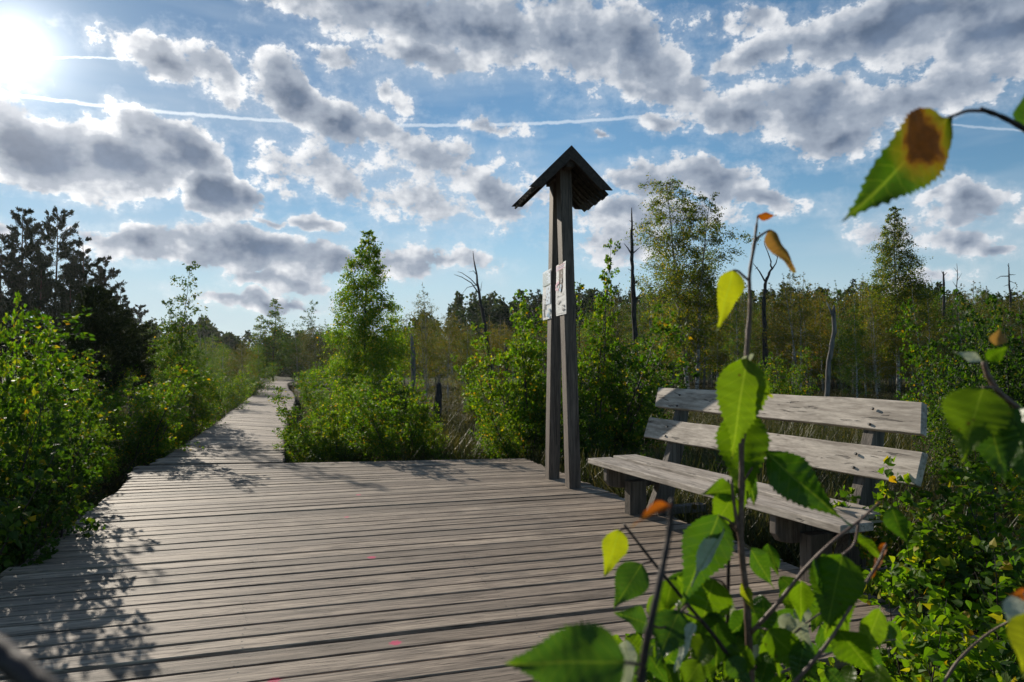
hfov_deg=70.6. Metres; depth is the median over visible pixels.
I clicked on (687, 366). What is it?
birch tree
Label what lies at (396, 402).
birch shrub
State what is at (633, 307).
dead tree
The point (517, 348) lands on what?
birch tree
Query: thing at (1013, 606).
birch twig
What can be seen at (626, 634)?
birch shrub
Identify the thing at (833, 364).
birch tree
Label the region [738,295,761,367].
birch tree
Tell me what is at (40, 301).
pine tree
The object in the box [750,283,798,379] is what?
birch tree
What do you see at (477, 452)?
birch shrub
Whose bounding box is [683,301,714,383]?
birch tree
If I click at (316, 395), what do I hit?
birch shrub
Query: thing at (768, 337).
birch tree
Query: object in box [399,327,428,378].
birch tree
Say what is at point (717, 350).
birch tree
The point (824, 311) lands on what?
birch tree
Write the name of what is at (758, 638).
birch sapling
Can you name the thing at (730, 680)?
birch shrub
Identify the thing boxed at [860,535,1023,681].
birch shrub
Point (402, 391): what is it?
birch shrub
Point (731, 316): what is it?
birch tree
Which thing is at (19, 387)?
birch shrub
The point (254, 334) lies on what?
birch tree
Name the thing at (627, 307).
birch tree
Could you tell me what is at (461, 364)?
birch tree
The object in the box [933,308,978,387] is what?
birch tree
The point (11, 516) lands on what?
birch shrub
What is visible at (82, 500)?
birch shrub
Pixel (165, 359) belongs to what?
birch tree
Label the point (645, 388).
birch shrub
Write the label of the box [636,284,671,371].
birch tree
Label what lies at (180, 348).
birch tree
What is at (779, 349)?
birch tree
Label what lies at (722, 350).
birch tree
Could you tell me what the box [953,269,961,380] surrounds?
dead tree
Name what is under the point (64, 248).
pine tree
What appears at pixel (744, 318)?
birch tree
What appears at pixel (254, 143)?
sky
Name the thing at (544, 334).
birch tree
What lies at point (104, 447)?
birch shrub
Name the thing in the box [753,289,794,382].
birch tree
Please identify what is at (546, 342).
birch tree
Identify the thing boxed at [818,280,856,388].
birch tree
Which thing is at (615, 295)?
spruce tree
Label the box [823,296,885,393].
birch tree
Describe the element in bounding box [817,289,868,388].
birch tree
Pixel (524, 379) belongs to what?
birch shrub
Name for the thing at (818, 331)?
birch tree
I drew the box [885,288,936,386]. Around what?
birch tree
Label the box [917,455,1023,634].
birch shrub
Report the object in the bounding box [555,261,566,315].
information sheet
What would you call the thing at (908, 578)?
birch shrub
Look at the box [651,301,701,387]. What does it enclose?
birch tree
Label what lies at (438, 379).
birch tree
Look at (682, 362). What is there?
birch shrub
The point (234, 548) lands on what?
boardwalk
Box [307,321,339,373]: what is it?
birch tree
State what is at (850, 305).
birch tree
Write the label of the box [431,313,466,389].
birch tree
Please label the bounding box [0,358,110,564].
birch shrub
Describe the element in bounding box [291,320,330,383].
birch tree
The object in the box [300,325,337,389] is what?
birch tree
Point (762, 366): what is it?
birch shrub
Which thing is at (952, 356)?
birch tree
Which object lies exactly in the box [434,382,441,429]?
broken snag
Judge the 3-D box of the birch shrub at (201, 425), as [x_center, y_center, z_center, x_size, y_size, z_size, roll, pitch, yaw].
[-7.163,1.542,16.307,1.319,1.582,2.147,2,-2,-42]
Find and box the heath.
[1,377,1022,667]
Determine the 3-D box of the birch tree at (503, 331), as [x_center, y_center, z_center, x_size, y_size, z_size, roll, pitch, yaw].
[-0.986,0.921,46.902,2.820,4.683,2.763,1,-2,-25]
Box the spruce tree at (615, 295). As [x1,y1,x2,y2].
[611,285,620,340]
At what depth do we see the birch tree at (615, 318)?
57.65 m
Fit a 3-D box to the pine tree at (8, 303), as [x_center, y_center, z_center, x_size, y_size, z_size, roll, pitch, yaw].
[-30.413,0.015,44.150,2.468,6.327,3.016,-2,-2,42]
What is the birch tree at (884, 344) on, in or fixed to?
on the ground at (278, 378)
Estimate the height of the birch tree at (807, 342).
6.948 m
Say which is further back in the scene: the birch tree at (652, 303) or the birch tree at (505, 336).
the birch tree at (652, 303)
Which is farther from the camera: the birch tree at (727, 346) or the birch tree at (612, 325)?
the birch tree at (612, 325)
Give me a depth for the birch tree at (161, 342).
16.42 m
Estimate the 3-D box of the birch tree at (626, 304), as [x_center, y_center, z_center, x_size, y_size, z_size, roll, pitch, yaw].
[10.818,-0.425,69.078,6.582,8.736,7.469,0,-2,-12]
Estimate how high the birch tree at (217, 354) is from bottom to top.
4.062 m
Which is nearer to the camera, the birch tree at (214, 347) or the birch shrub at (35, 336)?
the birch shrub at (35, 336)
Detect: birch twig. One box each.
[841,98,1023,221]
[940,329,1023,483]
[1001,588,1023,677]
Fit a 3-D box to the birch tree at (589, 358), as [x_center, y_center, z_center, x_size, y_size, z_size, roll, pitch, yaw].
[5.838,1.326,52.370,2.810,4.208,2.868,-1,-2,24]
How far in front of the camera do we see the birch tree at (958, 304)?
74.20 m
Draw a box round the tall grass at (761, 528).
[359,416,1014,571]
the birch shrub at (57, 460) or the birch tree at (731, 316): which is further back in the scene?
the birch tree at (731, 316)
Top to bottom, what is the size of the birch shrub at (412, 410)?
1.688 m
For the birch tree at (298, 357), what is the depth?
63.23 m
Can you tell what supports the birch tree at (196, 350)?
on the ground at (278, 378)
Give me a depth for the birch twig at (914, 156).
0.42 m
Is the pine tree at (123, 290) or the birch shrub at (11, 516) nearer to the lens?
the birch shrub at (11, 516)
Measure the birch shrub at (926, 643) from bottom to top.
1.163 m
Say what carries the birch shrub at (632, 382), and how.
on the ground at (278, 378)
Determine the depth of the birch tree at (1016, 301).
67.36 m
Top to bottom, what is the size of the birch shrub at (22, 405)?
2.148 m
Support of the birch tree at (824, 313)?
on the ground at (278, 378)
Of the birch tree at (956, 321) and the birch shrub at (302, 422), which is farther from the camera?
the birch tree at (956, 321)
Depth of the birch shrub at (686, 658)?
2.10 m
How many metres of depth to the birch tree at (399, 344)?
27.10 m
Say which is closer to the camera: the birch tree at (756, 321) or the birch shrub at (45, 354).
the birch shrub at (45, 354)
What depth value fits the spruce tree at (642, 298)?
88.20 m
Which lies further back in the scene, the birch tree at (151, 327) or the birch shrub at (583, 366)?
the birch tree at (151, 327)
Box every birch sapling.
[505,498,673,681]
[601,212,1007,681]
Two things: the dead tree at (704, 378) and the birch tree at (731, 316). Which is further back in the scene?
the birch tree at (731, 316)
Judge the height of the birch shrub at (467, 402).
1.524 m
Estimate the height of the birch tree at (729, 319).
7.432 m
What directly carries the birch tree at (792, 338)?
on the ground at (278, 378)
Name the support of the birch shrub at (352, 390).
on the ground at (278, 378)
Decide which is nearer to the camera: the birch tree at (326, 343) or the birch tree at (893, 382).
the birch tree at (893, 382)
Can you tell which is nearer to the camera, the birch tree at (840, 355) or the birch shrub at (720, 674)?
the birch shrub at (720, 674)
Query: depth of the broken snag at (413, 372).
25.92 m
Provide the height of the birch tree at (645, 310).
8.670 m
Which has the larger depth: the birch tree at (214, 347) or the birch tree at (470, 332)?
the birch tree at (214, 347)
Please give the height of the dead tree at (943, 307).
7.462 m
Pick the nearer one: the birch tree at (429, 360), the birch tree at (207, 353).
the birch tree at (207, 353)
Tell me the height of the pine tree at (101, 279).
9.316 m
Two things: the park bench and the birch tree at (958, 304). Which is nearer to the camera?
the park bench
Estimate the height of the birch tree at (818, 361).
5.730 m
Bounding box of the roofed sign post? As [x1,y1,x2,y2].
[511,145,611,488]
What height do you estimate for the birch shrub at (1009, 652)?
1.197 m
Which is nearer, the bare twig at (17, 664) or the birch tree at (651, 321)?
the bare twig at (17, 664)
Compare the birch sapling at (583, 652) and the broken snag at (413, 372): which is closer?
the birch sapling at (583, 652)
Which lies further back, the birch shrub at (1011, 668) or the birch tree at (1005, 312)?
the birch tree at (1005, 312)
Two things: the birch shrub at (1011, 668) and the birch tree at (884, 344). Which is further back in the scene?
the birch tree at (884, 344)
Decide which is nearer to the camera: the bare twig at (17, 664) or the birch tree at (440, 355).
the bare twig at (17, 664)
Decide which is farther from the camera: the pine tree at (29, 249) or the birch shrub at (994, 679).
the pine tree at (29, 249)
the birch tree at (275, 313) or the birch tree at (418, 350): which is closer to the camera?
the birch tree at (418, 350)
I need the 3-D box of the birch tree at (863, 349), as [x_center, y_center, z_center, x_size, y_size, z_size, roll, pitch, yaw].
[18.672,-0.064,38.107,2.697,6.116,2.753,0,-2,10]
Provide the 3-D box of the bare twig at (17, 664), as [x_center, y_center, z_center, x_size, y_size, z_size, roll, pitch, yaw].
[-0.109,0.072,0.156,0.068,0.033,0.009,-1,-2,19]
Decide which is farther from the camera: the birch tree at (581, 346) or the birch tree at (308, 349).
the birch tree at (581, 346)
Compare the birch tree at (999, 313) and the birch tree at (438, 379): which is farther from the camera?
the birch tree at (438, 379)
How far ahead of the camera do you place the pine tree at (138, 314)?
59.82 m
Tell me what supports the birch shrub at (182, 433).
on the ground at (278, 378)
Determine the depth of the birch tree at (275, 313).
62.84 m
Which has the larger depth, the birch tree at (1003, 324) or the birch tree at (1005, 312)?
the birch tree at (1005, 312)
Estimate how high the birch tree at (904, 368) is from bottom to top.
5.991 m
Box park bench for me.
[588,388,927,583]
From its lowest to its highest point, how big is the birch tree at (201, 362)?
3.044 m
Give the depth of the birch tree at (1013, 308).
45.00 m
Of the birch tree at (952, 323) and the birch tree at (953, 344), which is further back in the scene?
the birch tree at (953, 344)
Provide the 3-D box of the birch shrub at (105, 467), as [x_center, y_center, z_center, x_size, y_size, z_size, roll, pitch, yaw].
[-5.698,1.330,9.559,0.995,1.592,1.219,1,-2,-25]
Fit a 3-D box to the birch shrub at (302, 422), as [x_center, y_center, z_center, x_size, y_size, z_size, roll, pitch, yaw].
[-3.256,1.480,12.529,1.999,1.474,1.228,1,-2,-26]
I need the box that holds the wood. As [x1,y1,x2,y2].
[2,281,1022,376]
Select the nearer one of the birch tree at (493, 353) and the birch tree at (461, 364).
the birch tree at (461, 364)
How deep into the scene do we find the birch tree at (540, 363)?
47.63 m
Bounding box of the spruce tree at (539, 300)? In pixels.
[529,289,546,372]
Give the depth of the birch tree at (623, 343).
50.76 m
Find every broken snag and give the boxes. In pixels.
[410,334,415,396]
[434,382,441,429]
[504,345,508,407]
[822,302,836,431]
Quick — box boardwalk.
[0,380,977,681]
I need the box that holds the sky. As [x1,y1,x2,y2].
[0,0,1023,348]
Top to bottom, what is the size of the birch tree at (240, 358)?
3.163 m
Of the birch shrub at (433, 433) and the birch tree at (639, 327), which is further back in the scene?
the birch tree at (639, 327)
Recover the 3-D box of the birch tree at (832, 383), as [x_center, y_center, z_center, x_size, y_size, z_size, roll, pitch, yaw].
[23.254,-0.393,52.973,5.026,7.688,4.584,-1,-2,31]
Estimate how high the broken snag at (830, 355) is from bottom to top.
3.282 m
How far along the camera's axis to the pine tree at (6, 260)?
50.28 m
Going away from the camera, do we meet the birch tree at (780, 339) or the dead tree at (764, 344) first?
the dead tree at (764, 344)
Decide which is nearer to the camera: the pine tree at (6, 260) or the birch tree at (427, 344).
the birch tree at (427, 344)
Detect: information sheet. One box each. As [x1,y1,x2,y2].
[542,269,551,319]
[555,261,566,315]
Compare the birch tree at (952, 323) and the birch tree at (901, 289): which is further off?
the birch tree at (952, 323)
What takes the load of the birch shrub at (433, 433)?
on the ground at (278, 378)
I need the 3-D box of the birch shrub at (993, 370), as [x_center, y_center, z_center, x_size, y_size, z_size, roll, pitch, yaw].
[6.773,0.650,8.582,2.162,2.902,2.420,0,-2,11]
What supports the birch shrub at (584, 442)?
on the ground at (278, 378)
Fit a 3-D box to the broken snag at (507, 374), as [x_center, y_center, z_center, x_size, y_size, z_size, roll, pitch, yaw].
[-0.187,1.313,24.970,0.184,2.566,0.149,1,-2,-22]
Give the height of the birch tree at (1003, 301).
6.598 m
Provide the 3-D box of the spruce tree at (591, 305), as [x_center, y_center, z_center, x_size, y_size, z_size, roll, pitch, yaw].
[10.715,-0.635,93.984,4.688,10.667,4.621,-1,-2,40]
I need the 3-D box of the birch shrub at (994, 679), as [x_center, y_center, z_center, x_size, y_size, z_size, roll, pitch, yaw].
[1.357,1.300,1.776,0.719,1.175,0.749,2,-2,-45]
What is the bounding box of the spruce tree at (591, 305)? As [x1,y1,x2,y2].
[578,295,598,369]
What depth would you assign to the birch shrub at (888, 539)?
4.08 m
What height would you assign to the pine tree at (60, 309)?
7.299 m
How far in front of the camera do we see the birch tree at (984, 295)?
46.02 m
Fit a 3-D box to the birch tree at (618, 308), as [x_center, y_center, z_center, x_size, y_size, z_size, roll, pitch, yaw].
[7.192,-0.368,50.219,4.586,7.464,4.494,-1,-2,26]
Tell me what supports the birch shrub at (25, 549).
on the ground at (278, 378)
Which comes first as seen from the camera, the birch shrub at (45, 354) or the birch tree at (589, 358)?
the birch shrub at (45, 354)
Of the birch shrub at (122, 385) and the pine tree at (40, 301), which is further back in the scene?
the pine tree at (40, 301)
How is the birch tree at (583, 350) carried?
on the ground at (278, 378)
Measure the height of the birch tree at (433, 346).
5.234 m
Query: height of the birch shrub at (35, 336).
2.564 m
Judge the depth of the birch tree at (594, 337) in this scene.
51.84 m
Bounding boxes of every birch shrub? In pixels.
[0,291,54,527]
[0,306,99,444]
[0,351,67,544]
[0,354,72,440]
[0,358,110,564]
[0,375,71,575]
[0,396,121,518]
[0,414,96,488]
[0,418,105,564]
[0,459,90,571]
[4,354,145,429]
[19,315,101,511]
[28,442,109,510]
[45,382,124,496]
[61,346,209,476]
[71,406,161,488]
[110,376,182,465]
[152,364,197,448]
[156,375,226,435]
[184,369,259,420]
[201,361,282,401]
[209,365,254,411]
[267,386,375,452]
[271,410,332,462]
[286,427,373,462]
[293,374,375,437]
[294,372,356,420]
[300,416,323,458]
[304,378,358,461]
[326,377,397,461]
[332,366,389,422]
[342,384,437,460]
[346,366,420,427]
[359,365,405,454]
[397,372,433,459]
[401,391,450,459]
[424,439,454,459]
[450,322,544,452]
[455,444,487,458]
[462,372,485,417]
[462,373,560,461]
[475,408,526,458]
[495,289,580,454]
[511,300,691,455]
[514,356,585,441]
[533,381,641,471]
[561,329,699,452]
[561,345,698,440]
[575,238,620,458]
[625,632,653,680]
[640,443,724,473]
[646,618,723,681]
[653,669,1004,681]
[706,609,743,681]
[757,356,775,393]
[763,345,824,422]
[785,583,1007,681]
[829,455,1023,633]
[854,530,1000,681]
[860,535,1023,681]
[880,452,1023,674]
[885,297,1001,461]
[904,286,1023,489]
[911,380,1023,512]
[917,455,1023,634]
[927,626,1017,681]
[931,544,1023,681]
[951,299,1023,486]
[980,401,1023,539]
[982,665,1021,681]
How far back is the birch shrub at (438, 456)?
11.42 m
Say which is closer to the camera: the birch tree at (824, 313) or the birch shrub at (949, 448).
the birch shrub at (949, 448)
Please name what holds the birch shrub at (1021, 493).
on the ground at (278, 378)
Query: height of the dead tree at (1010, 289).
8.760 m
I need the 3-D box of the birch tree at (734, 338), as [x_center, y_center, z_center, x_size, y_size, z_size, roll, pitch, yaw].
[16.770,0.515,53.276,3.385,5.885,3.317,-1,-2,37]
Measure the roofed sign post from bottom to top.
3.760 m
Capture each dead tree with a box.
[454,253,494,397]
[625,207,641,397]
[702,295,705,389]
[753,242,779,371]
[942,271,946,391]
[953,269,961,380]
[998,263,1014,387]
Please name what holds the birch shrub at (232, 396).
on the ground at (278, 378)
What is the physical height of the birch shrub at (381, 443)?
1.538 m
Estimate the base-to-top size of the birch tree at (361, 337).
5.709 m
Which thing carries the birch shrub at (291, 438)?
on the ground at (278, 378)
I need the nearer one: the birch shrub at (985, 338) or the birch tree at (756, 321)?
the birch shrub at (985, 338)
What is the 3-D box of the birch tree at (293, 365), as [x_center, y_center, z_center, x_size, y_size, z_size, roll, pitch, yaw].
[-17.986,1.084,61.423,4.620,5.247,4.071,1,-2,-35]
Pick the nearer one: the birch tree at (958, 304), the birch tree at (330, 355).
the birch tree at (330, 355)
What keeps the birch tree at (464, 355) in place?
on the ground at (278, 378)
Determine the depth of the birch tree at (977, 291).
59.35 m
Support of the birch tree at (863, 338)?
on the ground at (278, 378)
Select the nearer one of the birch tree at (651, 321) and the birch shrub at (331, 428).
the birch shrub at (331, 428)
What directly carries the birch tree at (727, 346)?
on the ground at (278, 378)
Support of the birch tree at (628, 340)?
on the ground at (278, 378)
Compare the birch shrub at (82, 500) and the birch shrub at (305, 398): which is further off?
the birch shrub at (305, 398)
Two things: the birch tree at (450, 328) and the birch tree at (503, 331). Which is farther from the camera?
the birch tree at (503, 331)
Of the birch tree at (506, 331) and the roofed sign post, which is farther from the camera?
the birch tree at (506, 331)
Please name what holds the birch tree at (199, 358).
on the ground at (278, 378)
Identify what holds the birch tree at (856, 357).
on the ground at (278, 378)
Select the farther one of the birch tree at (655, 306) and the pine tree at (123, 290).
the birch tree at (655, 306)
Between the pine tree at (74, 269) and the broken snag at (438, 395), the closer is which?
the broken snag at (438, 395)
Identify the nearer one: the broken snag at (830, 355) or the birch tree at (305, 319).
the broken snag at (830, 355)
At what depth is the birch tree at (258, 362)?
39.94 m
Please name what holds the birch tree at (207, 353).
on the ground at (278, 378)
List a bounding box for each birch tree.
[139,320,187,416]
[141,320,168,386]
[145,261,226,429]
[152,298,219,436]
[154,334,197,379]
[173,334,201,372]
[177,344,205,385]
[189,341,229,388]
[191,347,212,386]
[192,333,223,370]
[200,332,238,382]
[204,332,224,375]
[217,347,241,382]
[224,336,260,388]
[242,315,277,382]
[246,298,296,380]
[246,342,273,386]
[246,354,263,382]
[271,323,325,384]
[278,300,318,383]
[286,333,317,376]
[291,229,422,409]
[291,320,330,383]
[293,318,332,391]
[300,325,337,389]
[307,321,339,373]
[313,343,338,375]
[317,328,346,373]
[377,292,413,396]
[395,314,423,384]
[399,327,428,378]
[400,283,449,401]
[403,324,431,383]
[409,329,449,390]
[426,331,442,385]
[429,324,450,381]
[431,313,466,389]
[432,302,465,400]
[432,325,469,389]
[443,320,483,404]
[446,323,473,388]
[451,321,496,389]
[459,324,479,362]
[462,323,486,380]
[468,318,509,397]
[472,325,516,381]
[480,320,510,385]
[493,319,512,379]
[494,328,524,380]
[500,311,542,388]
[530,326,546,377]
[531,335,546,380]
[536,318,561,377]
[576,319,592,382]
[577,291,613,376]
[577,333,590,369]
[577,334,603,380]
[579,297,640,373]
[582,283,647,381]
[583,305,611,371]
[591,295,626,367]
[608,299,652,384]
[612,312,638,373]
[613,302,661,372]
[617,291,630,360]
[618,172,759,389]
[618,283,693,381]
[629,289,652,328]
[631,283,673,345]
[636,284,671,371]
[638,300,658,359]
[638,308,682,400]
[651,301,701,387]
[658,327,713,388]
[680,291,703,382]
[683,291,736,386]
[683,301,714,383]
[694,314,745,366]
[699,307,732,386]
[700,309,734,389]
[704,288,756,368]
[710,283,761,370]
[714,293,775,362]
[718,302,754,367]
[723,314,755,363]
[727,298,760,358]
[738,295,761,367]
[740,292,798,375]
[749,300,778,380]
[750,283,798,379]
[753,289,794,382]
[755,270,825,392]
[759,278,828,392]
[774,272,839,394]
[784,296,835,386]
[797,282,849,387]
[798,318,827,386]
[799,283,841,390]
[803,289,837,369]
[811,300,868,389]
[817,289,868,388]
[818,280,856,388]
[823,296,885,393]
[827,274,901,391]
[828,294,871,386]
[835,297,883,397]
[836,282,906,398]
[837,285,892,396]
[839,283,903,389]
[843,206,960,399]
[843,279,893,388]
[868,358,914,384]
[883,288,947,400]
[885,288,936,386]
[892,335,924,388]
[906,302,960,393]
[922,292,974,386]
[930,283,967,389]
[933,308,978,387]
[936,294,991,386]
[946,283,980,379]
[948,287,975,382]
[951,281,994,373]
[954,286,1008,351]
[960,293,1023,385]
[968,282,1006,376]
[972,304,1011,388]
[981,290,1023,350]
[994,291,1022,358]
[1002,292,1023,309]
[1005,282,1023,386]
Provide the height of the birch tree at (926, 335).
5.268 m
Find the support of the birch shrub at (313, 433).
on the ground at (278, 378)
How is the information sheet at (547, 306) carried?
attached to the roofed sign post
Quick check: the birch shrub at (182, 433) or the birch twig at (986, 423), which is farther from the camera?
the birch shrub at (182, 433)
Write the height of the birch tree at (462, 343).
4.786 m
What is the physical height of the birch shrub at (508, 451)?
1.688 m
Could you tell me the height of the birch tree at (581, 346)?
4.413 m
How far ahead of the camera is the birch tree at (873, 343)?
32.83 m
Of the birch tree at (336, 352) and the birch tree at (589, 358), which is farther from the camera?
the birch tree at (336, 352)
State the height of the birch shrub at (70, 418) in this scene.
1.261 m
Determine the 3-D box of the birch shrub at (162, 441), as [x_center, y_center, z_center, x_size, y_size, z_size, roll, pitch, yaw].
[-6.092,1.115,11.329,2.654,2.135,1.631,-1,-2,34]
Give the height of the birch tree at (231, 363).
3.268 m
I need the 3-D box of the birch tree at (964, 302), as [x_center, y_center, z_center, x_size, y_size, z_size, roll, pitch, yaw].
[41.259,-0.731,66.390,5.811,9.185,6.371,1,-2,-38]
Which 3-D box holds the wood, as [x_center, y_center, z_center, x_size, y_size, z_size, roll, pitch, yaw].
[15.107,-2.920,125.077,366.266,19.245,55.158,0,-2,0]
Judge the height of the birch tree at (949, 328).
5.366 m
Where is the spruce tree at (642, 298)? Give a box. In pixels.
[637,287,649,366]
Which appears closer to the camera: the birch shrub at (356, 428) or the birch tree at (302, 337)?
the birch shrub at (356, 428)
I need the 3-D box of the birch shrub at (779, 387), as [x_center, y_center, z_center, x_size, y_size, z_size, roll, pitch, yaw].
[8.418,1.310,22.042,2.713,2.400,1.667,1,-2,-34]
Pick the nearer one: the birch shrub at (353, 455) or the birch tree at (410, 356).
the birch shrub at (353, 455)
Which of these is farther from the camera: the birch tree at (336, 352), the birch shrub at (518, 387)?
the birch tree at (336, 352)
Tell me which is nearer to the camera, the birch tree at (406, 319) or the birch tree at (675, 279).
the birch tree at (675, 279)
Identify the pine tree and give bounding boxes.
[0,206,60,377]
[0,236,38,383]
[0,290,39,381]
[14,207,91,357]
[16,266,63,359]
[22,284,160,404]
[23,279,102,354]
[52,237,110,376]
[75,255,127,389]
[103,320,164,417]
[106,287,139,355]
[130,304,160,333]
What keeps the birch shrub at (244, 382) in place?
on the ground at (278, 378)
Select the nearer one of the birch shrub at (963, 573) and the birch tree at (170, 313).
the birch shrub at (963, 573)
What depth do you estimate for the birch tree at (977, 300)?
52.41 m
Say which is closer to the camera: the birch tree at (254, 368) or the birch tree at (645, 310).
the birch tree at (254, 368)
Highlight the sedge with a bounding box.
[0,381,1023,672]
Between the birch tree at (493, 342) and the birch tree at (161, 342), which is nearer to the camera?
the birch tree at (161, 342)
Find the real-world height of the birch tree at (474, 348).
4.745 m
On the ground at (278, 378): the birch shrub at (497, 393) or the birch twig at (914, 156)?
the birch shrub at (497, 393)
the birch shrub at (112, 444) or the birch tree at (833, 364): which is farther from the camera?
the birch tree at (833, 364)
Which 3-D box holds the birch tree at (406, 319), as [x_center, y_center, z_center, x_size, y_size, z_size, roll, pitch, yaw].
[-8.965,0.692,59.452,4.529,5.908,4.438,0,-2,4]
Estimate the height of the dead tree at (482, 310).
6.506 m
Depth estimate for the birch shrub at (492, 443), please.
11.39 m
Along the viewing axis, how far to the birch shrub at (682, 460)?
9.30 m
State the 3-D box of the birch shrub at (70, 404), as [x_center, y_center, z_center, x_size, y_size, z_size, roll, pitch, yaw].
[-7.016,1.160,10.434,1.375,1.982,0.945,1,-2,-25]
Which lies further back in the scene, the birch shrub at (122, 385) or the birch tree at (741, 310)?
the birch tree at (741, 310)
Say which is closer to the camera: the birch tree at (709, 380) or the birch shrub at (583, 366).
the birch shrub at (583, 366)
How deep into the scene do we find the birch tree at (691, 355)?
66.43 m
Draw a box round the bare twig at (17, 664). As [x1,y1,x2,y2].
[0,635,57,681]
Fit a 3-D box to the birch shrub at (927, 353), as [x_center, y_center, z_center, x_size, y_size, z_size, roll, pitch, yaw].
[7.042,0.762,11.501,2.258,2.854,1.388,0,-2,-8]
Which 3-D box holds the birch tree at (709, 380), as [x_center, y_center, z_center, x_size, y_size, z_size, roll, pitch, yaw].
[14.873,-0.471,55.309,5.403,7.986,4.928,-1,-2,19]
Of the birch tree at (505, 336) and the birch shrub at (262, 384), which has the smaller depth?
the birch shrub at (262, 384)
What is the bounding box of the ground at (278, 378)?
[2,366,1016,681]
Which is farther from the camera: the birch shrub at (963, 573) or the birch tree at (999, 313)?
the birch tree at (999, 313)
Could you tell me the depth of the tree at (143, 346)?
22.94 m
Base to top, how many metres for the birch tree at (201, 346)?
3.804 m
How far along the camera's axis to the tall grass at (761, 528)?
9.12 m
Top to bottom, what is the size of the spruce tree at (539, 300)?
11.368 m
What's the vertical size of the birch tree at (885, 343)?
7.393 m
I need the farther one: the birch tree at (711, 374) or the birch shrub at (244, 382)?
the birch tree at (711, 374)
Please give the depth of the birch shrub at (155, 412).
11.18 m
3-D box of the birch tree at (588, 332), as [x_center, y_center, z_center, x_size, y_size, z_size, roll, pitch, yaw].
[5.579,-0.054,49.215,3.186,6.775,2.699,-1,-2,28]
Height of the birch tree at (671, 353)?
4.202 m
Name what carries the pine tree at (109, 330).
on the ground at (278, 378)

